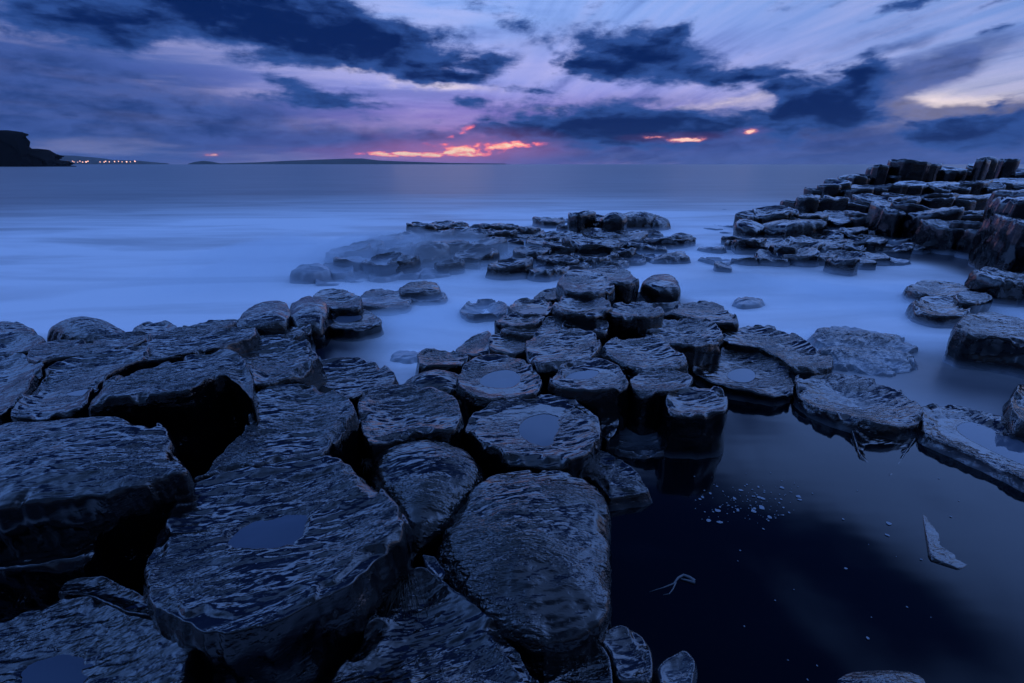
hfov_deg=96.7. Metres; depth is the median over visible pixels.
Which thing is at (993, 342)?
basalt stone
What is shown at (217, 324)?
basalt stone
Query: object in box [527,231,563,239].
basalt stone
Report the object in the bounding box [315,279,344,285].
basalt stone
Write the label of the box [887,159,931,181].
basalt stone
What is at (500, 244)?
basalt stone
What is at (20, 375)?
basalt stone
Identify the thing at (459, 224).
basalt stone
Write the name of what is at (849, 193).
basalt stone
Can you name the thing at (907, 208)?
basalt stone
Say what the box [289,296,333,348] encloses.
basalt stone
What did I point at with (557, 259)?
basalt stone
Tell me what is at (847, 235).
basalt stone
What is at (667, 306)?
basalt stone
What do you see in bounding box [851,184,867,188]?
basalt stone
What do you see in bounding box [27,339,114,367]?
basalt stone
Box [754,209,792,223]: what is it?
basalt stone
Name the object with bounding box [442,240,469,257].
basalt stone
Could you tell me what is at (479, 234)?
basalt stone
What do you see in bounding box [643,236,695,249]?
basalt stone
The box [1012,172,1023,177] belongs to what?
basalt stone
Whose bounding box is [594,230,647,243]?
basalt stone
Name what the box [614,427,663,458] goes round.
basalt stone
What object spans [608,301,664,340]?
basalt stone
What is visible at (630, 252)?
basalt stone
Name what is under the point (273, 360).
basalt stone
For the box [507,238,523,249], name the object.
basalt stone
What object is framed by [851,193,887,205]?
basalt stone
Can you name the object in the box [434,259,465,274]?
basalt stone
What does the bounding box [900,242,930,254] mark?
basalt stone
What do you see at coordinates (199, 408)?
basalt stone
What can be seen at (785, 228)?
basalt stone
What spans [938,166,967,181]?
basalt stone
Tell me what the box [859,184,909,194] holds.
basalt stone
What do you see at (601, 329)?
basalt stone
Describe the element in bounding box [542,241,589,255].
basalt stone
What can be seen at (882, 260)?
basalt stone
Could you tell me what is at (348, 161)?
hills
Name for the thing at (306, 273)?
basalt stone
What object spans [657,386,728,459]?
basalt stone
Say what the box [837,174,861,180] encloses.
basalt stone
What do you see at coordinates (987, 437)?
puddle
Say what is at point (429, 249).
basalt stone
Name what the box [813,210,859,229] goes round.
basalt stone
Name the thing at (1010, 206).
basalt stone
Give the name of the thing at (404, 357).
basalt stone
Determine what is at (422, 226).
basalt stone
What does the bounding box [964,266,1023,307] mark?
basalt stone
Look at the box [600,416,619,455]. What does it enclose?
basalt stone
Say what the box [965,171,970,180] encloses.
basalt stone
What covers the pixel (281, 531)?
puddle
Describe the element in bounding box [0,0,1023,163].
sky
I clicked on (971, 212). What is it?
basalt stone
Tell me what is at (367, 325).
basalt stone
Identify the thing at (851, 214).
basalt stone
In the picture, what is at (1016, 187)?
basalt stone
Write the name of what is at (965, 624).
tide pool
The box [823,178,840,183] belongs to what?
basalt stone
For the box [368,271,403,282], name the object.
basalt stone
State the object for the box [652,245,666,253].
basalt stone
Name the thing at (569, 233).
basalt stone
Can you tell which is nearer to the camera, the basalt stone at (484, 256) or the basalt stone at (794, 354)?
the basalt stone at (794, 354)
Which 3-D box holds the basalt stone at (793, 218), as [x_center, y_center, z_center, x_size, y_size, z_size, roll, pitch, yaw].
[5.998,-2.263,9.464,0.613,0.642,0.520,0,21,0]
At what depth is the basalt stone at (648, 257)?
6.63 m
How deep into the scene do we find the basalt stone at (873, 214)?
8.75 m
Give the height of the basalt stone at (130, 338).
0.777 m
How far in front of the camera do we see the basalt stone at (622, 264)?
6.04 m
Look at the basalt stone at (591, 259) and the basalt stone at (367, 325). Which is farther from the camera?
the basalt stone at (591, 259)
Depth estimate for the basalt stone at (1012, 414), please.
2.29 m
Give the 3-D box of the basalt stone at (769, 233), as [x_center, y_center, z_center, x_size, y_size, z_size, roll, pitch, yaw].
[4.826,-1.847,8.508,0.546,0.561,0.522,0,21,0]
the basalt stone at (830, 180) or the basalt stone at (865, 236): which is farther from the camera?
the basalt stone at (830, 180)
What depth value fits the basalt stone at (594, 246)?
6.80 m
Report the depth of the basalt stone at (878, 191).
12.72 m
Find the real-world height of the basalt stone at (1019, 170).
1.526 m
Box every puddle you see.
[21,654,92,682]
[67,388,98,395]
[228,515,307,548]
[334,315,361,323]
[480,370,519,387]
[519,414,559,445]
[520,308,546,313]
[566,370,598,378]
[727,368,754,381]
[957,422,1023,464]
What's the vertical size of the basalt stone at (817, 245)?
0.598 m
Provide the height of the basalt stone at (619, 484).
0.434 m
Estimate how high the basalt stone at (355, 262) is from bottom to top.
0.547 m
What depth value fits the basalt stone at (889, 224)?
8.10 m
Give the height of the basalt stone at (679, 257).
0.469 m
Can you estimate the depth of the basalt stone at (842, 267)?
5.69 m
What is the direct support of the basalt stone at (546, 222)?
on the sea bed
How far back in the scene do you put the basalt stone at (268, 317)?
3.38 m
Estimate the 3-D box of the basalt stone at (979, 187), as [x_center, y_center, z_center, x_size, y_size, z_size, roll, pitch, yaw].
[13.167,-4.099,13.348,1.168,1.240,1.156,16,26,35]
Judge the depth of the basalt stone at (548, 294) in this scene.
4.22 m
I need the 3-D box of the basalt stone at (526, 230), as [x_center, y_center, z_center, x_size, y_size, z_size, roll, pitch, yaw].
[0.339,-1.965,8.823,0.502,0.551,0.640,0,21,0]
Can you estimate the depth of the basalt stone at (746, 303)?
4.44 m
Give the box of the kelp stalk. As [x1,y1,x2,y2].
[649,574,694,594]
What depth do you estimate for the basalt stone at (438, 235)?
7.94 m
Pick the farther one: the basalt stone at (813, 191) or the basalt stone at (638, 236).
the basalt stone at (813, 191)
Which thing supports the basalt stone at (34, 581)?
on the sea bed
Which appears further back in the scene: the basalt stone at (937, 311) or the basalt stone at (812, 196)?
the basalt stone at (812, 196)
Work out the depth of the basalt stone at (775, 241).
7.27 m
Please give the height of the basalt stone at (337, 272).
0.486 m
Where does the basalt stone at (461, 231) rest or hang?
on the sea bed
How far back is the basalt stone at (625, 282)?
4.03 m
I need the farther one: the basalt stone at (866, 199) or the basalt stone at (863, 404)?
the basalt stone at (866, 199)
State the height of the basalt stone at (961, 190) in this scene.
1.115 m
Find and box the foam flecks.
[694,472,959,680]
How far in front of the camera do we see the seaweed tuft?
1.26 m
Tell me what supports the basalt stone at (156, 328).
on the sea bed
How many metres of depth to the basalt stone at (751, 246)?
6.99 m
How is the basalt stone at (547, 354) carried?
on the sea bed
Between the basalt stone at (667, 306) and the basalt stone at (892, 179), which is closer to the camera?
the basalt stone at (667, 306)
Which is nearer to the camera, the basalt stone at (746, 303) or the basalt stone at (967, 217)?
the basalt stone at (746, 303)
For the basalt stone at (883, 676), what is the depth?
1.22 m
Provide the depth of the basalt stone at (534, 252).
6.54 m
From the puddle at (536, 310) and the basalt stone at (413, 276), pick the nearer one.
the puddle at (536, 310)
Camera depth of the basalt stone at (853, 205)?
11.21 m
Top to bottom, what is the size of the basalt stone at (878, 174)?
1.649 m
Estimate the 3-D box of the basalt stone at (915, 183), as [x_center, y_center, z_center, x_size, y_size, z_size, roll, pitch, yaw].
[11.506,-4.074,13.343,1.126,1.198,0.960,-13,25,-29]
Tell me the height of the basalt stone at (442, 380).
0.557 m
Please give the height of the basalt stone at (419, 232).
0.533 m
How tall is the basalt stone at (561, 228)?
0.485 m
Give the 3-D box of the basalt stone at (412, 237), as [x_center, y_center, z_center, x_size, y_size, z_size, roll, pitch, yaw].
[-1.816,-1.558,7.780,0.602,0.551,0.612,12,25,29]
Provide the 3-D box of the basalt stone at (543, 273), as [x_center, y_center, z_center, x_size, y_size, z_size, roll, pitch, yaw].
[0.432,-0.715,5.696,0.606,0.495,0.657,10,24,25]
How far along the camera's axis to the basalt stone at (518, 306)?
3.64 m
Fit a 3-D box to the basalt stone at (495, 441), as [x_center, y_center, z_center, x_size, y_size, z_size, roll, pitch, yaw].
[0.093,0.624,2.108,0.641,0.606,0.642,0,21,0]
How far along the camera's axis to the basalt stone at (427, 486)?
1.63 m
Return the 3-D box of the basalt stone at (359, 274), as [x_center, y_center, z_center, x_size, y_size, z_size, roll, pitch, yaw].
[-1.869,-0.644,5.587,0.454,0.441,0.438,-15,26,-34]
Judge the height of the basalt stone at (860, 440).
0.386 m
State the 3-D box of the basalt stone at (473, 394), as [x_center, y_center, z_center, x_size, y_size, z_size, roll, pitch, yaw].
[-0.068,0.443,2.562,0.504,0.613,0.614,0,21,0]
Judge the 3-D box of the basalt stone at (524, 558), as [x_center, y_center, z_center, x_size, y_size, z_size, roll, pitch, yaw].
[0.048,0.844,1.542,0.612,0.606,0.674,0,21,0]
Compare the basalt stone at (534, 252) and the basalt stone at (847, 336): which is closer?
the basalt stone at (847, 336)
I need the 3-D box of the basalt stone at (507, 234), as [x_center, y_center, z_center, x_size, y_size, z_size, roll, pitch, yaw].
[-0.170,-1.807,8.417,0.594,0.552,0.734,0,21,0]
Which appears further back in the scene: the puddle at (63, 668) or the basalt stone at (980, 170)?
the basalt stone at (980, 170)
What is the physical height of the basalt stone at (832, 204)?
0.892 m
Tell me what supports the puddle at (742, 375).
on the basalt stone at (771, 383)
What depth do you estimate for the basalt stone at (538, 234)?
8.19 m
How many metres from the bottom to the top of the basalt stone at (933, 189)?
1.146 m
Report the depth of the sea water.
8.10 m
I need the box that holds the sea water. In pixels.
[0,164,1023,451]
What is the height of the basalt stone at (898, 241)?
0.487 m
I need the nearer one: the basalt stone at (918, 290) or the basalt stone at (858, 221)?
the basalt stone at (918, 290)
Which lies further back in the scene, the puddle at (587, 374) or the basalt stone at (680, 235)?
the basalt stone at (680, 235)
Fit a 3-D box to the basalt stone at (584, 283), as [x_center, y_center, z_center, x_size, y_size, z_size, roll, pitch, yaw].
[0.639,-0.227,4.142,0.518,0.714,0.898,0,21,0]
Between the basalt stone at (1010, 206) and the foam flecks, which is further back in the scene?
the basalt stone at (1010, 206)
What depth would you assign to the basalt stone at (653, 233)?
8.52 m
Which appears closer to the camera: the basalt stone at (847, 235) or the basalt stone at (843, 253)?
the basalt stone at (843, 253)
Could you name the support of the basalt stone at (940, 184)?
on the sea bed
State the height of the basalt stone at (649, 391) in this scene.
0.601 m
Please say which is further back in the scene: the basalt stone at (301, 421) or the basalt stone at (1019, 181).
the basalt stone at (1019, 181)
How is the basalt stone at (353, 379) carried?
on the sea bed
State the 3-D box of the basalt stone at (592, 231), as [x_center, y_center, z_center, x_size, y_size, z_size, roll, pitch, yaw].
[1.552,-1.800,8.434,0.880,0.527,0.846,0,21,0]
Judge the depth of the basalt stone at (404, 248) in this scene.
6.73 m
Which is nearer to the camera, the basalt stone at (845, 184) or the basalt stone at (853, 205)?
the basalt stone at (853, 205)
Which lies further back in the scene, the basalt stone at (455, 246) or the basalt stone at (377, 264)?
the basalt stone at (455, 246)
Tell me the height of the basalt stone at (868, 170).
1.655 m
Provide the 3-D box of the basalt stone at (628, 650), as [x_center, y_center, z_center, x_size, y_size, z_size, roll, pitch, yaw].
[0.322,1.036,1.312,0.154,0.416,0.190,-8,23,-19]
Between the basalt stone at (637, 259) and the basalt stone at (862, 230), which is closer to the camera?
the basalt stone at (637, 259)
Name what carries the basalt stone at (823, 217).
on the sea bed
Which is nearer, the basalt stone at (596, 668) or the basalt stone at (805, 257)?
the basalt stone at (596, 668)
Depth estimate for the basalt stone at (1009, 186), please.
12.80 m
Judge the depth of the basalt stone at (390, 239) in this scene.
7.52 m
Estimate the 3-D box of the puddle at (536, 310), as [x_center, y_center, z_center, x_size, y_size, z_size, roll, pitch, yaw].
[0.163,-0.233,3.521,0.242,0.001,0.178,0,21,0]
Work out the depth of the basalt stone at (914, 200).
10.73 m
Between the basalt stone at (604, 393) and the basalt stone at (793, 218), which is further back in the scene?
the basalt stone at (793, 218)
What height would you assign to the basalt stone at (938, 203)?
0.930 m
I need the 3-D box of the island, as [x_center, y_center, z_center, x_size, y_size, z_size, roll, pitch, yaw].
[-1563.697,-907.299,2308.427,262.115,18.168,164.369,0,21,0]
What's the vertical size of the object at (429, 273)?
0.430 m
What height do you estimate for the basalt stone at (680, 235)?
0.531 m
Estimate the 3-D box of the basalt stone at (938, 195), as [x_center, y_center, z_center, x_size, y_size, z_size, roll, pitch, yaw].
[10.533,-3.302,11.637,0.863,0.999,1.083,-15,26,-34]
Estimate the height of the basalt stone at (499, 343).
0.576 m
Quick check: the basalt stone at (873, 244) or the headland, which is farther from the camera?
the headland
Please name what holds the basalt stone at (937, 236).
on the sea bed
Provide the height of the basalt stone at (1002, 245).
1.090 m
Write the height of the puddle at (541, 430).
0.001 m
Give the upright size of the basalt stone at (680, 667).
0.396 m
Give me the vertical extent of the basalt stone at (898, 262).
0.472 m
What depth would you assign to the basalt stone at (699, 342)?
3.16 m
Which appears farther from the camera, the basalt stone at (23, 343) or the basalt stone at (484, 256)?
the basalt stone at (484, 256)
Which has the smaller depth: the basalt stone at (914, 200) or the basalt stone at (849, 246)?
the basalt stone at (849, 246)
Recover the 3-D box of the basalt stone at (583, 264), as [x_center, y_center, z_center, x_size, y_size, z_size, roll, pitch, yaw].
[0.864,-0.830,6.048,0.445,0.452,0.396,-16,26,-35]
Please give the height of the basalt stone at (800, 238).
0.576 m
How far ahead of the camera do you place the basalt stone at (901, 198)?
10.76 m
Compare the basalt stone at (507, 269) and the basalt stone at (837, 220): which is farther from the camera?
the basalt stone at (837, 220)
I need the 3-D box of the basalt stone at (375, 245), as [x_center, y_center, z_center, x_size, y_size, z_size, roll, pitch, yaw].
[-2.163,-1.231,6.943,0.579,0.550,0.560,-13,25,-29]
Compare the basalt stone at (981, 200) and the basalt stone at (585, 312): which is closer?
the basalt stone at (585, 312)
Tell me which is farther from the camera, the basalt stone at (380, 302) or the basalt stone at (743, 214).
the basalt stone at (743, 214)
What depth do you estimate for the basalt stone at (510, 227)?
9.07 m
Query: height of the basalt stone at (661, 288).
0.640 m
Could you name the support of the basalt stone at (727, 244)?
on the sea bed
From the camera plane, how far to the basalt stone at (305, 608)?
1.19 m
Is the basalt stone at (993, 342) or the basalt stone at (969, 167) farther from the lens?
the basalt stone at (969, 167)
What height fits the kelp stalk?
0.013 m
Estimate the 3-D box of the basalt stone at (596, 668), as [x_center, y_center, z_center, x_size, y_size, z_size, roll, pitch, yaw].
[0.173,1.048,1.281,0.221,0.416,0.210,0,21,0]
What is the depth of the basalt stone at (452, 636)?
1.19 m
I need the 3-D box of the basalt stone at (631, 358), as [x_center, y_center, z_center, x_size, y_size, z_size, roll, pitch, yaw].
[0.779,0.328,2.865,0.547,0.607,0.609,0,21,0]
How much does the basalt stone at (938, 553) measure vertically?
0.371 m
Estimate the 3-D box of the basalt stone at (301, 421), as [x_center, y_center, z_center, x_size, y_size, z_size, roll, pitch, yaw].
[-0.852,0.629,1.919,0.489,0.733,0.691,-3,22,-9]
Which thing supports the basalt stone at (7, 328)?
on the sea bed
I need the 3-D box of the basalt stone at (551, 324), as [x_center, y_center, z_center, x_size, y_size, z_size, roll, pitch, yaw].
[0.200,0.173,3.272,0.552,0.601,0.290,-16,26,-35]
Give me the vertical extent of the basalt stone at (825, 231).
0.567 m
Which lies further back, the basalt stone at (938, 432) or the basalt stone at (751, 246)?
the basalt stone at (751, 246)
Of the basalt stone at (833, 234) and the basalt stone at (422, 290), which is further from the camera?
the basalt stone at (833, 234)
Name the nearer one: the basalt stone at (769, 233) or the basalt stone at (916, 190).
the basalt stone at (769, 233)
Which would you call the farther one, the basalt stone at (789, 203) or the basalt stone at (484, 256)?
the basalt stone at (789, 203)
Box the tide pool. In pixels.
[610,380,1023,682]
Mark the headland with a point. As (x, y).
(16, 150)
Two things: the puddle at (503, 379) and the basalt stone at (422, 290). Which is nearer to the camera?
the puddle at (503, 379)
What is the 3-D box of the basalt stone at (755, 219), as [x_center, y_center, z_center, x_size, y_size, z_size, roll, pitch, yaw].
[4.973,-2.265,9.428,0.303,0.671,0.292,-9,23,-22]
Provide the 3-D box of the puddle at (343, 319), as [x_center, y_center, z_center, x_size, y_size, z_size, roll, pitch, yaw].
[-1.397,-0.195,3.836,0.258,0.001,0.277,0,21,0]
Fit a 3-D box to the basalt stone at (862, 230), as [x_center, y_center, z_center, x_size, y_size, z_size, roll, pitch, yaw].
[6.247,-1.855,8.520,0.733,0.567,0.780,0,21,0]
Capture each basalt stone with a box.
[0,321,36,337]
[0,333,45,355]
[0,352,46,424]
[0,416,194,594]
[0,540,111,618]
[0,596,206,682]
[10,345,151,421]
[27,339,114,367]
[47,316,124,342]
[58,576,152,620]
[88,349,259,479]
[92,331,153,348]
[133,320,176,336]
[141,325,259,367]
[143,455,416,682]
[183,320,236,328]
[193,384,364,482]
[226,319,315,351]
[236,300,291,334]
[239,334,327,392]
[289,263,331,283]
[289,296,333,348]
[313,288,364,315]
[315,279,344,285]
[319,357,398,412]
[323,263,354,280]
[324,243,372,262]
[330,309,383,341]
[330,567,538,682]
[332,256,370,271]
[343,270,372,282]
[349,240,384,255]
[357,384,465,483]
[360,288,412,315]
[362,251,405,276]
[367,234,404,245]
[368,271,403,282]
[368,440,485,566]
[377,242,412,254]
[387,255,421,273]
[390,350,419,363]
[391,267,423,279]
[392,232,421,243]
[398,280,440,299]
[404,229,432,241]
[404,369,458,397]
[406,222,437,231]
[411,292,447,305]
[414,240,451,262]
[415,348,468,374]
[420,256,437,267]
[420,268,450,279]
[421,555,445,581]
[423,229,455,240]
[430,220,453,229]
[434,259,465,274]
[435,470,612,681]
[442,226,474,240]
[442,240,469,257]
[447,221,468,228]
[453,247,499,266]
[455,331,490,360]
[455,354,544,429]
[459,299,507,322]
[463,394,601,485]
[465,228,501,242]
[465,262,480,269]
[469,224,478,228]
[470,236,507,255]
[478,223,508,229]
[485,257,532,280]
[488,229,517,239]
[488,333,524,358]
[494,312,544,333]
[499,223,518,230]
[500,316,562,341]
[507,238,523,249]
[508,296,552,317]
[513,246,552,264]
[516,230,545,242]
[518,226,540,233]
[524,328,601,393]
[525,238,561,246]
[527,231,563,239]
[527,264,569,281]
[532,216,564,228]
[534,287,555,304]
[536,254,579,265]
[539,646,614,682]
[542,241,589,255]
[546,357,629,430]
[550,230,586,241]
[552,295,612,325]
[556,225,566,231]
[556,269,615,306]
[561,320,609,346]
[562,237,625,253]
[565,260,591,269]
[567,210,596,231]
[569,252,618,268]
[576,227,619,238]
[590,265,638,303]
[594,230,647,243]
[594,450,651,510]
[596,214,603,222]
[596,260,628,268]
[599,212,627,230]
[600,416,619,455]
[601,336,688,381]
[602,625,653,682]
[607,247,636,257]
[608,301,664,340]
[610,251,645,265]
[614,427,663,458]
[623,211,655,230]
[625,242,657,253]
[626,369,692,435]
[630,292,680,311]
[635,229,663,238]
[639,274,680,302]
[641,253,657,261]
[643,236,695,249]
[643,317,723,373]
[649,251,690,263]
[652,214,670,230]
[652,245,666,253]
[653,650,696,682]
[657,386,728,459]
[663,300,738,333]
[669,232,692,238]
[689,346,794,406]
[697,246,726,253]
[698,257,732,265]
[713,261,731,272]
[721,236,741,244]
[723,325,833,380]
[724,240,732,249]
[730,238,766,254]
[731,257,758,265]
[732,297,764,308]
[733,209,772,227]
[733,219,764,238]
[747,216,759,222]
[752,205,798,217]
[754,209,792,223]
[754,249,790,266]
[762,219,827,238]
[762,229,777,237]
[763,238,793,249]
[768,245,797,253]
[775,247,819,266]
[780,200,795,208]
[785,235,825,245]
[787,241,821,250]
[792,217,822,220]
[793,373,923,440]
[794,197,819,213]
[796,194,820,199]
[799,213,828,221]
[803,187,820,194]
[807,326,917,353]
[811,231,843,239]
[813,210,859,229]
[816,238,853,252]
[817,180,851,189]
[818,197,848,211]
[818,345,918,376]
[819,253,837,265]
[820,184,841,197]
[822,230,846,233]
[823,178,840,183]
[823,195,868,213]
[823,258,859,276]
[826,249,868,258]
[830,237,887,252]
[831,227,868,234]
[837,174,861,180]
[837,670,924,682]
[838,227,869,239]
[840,187,873,198]
[841,242,865,251]
[844,211,866,216]
[847,176,870,184]
[849,216,865,227]
[850,429,917,475]
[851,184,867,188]
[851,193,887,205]
[855,257,876,269]
[858,251,890,265]
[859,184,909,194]
[862,234,877,237]
[864,201,893,230]
[864,252,910,265]
[865,164,890,183]
[868,187,888,195]
[868,230,880,236]
[869,164,888,184]
[869,196,907,205]
[874,207,905,241]
[875,245,913,257]
[880,193,925,204]
[886,175,900,183]
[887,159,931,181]
[887,196,920,204]
[888,237,912,244]
[890,201,932,218]
[894,180,932,193]
[900,206,963,237]
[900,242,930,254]
[902,280,969,302]
[905,296,970,328]
[907,185,923,195]
[910,193,958,198]
[912,219,978,254]
[917,403,1023,492]
[921,196,955,208]
[923,515,966,569]
[926,163,942,182]
[926,183,951,193]
[927,181,959,187]
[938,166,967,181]
[942,312,1023,378]
[945,184,971,194]
[946,179,992,194]
[949,220,982,228]
[952,290,992,313]
[954,199,976,210]
[954,229,977,258]
[956,194,989,210]
[958,181,1016,189]
[961,214,982,220]
[963,210,983,214]
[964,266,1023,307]
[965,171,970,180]
[966,163,974,170]
[968,158,990,180]
[968,197,1023,267]
[974,212,1023,271]
[979,156,998,179]
[979,189,1023,221]
[982,183,1005,194]
[992,178,1023,185]
[994,158,1020,178]
[1001,384,1023,439]
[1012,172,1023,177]
[1013,185,1023,189]
[1016,168,1023,172]
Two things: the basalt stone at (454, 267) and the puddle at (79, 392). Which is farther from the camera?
the basalt stone at (454, 267)
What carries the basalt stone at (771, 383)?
on the sea bed
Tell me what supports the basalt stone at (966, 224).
on the sea bed
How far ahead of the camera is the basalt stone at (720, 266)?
5.89 m
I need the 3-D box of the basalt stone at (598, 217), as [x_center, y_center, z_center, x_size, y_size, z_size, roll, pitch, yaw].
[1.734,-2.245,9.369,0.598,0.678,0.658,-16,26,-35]
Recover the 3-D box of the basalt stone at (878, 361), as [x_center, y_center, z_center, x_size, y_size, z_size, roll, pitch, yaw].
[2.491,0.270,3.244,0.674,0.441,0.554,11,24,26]
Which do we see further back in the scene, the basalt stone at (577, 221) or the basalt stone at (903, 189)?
the basalt stone at (903, 189)
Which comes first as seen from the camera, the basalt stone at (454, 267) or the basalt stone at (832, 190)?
the basalt stone at (454, 267)
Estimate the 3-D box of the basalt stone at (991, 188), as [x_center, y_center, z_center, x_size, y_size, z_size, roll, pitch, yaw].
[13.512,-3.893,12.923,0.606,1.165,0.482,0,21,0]
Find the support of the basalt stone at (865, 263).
on the sea bed
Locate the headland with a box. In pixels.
[0,130,75,166]
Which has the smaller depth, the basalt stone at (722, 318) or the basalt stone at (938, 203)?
the basalt stone at (722, 318)
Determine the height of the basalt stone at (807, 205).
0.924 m
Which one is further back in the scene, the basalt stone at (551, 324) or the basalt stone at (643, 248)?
the basalt stone at (643, 248)
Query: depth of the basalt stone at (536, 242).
7.63 m
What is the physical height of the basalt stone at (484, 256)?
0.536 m
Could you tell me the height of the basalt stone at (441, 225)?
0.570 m
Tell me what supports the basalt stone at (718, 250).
on the sea bed
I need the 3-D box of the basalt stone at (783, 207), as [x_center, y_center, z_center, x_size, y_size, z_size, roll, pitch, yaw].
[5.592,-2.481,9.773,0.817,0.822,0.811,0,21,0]
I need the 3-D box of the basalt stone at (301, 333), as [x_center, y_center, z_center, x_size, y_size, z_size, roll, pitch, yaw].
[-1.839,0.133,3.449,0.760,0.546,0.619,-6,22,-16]
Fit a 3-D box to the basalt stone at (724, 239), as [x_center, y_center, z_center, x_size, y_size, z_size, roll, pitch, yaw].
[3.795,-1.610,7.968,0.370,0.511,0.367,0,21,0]
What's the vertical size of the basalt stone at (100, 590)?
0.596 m
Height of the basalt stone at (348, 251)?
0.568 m
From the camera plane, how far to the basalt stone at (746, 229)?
8.29 m
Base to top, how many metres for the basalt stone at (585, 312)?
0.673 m
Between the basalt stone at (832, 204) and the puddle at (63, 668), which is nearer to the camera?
the puddle at (63, 668)
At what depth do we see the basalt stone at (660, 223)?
9.58 m
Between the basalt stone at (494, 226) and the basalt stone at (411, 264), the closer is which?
the basalt stone at (411, 264)
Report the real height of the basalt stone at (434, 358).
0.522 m
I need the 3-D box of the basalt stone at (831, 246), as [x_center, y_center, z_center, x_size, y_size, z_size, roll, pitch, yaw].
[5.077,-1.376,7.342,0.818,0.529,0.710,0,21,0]
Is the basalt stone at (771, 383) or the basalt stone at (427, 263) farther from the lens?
the basalt stone at (427, 263)
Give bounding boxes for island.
[188,161,220,163]
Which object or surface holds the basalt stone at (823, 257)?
on the sea bed
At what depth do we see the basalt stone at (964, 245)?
6.66 m
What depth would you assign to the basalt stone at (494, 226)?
9.14 m
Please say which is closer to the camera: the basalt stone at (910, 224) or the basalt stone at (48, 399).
the basalt stone at (48, 399)
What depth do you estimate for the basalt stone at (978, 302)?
4.22 m
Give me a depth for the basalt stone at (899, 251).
6.75 m
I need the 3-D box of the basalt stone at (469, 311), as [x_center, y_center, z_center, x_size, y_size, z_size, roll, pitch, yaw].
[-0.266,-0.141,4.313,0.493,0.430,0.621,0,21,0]
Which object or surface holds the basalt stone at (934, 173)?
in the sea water
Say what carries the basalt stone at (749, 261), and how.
on the sea bed
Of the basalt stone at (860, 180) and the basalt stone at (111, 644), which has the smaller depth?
the basalt stone at (111, 644)
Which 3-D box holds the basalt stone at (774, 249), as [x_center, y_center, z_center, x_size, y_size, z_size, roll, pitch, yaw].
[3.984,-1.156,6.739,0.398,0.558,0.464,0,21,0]
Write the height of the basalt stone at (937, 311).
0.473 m
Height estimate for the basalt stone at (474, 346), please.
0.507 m
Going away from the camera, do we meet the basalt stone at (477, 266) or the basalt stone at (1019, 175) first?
the basalt stone at (477, 266)
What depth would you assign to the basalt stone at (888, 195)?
11.36 m
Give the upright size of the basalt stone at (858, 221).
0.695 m
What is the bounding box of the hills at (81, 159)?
[60,155,168,163]
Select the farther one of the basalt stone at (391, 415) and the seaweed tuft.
the basalt stone at (391, 415)
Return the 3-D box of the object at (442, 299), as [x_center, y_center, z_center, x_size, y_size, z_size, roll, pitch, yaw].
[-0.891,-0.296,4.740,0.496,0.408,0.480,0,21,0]
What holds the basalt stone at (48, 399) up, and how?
on the sea bed
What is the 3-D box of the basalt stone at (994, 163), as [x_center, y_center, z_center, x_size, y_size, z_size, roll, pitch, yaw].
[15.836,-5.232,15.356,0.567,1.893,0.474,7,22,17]
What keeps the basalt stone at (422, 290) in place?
on the sea bed
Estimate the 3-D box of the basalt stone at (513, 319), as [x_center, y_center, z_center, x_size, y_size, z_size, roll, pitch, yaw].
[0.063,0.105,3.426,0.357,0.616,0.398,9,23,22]
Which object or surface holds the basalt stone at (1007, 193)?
on the sea bed
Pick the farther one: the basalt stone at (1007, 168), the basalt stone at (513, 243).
the basalt stone at (1007, 168)
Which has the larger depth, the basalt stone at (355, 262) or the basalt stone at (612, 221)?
the basalt stone at (612, 221)
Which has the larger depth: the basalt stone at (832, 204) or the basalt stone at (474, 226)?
the basalt stone at (832, 204)
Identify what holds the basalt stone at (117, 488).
on the sea bed
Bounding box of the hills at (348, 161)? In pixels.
[221,158,500,163]
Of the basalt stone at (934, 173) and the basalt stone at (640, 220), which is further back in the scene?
the basalt stone at (934, 173)
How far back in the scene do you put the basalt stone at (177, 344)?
2.43 m
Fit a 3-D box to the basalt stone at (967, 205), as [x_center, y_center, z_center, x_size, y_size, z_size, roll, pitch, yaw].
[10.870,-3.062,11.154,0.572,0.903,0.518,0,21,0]
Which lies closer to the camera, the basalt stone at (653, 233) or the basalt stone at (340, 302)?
the basalt stone at (340, 302)
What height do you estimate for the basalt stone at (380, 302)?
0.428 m
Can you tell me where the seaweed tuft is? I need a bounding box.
[376,573,426,628]
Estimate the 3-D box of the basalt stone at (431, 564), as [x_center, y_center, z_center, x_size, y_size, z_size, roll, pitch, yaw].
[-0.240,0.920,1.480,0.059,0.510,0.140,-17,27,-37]
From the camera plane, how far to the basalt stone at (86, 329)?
2.83 m
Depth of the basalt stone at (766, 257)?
6.24 m
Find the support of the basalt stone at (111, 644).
on the sea bed
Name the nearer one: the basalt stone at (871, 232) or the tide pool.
the tide pool
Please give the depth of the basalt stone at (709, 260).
6.48 m

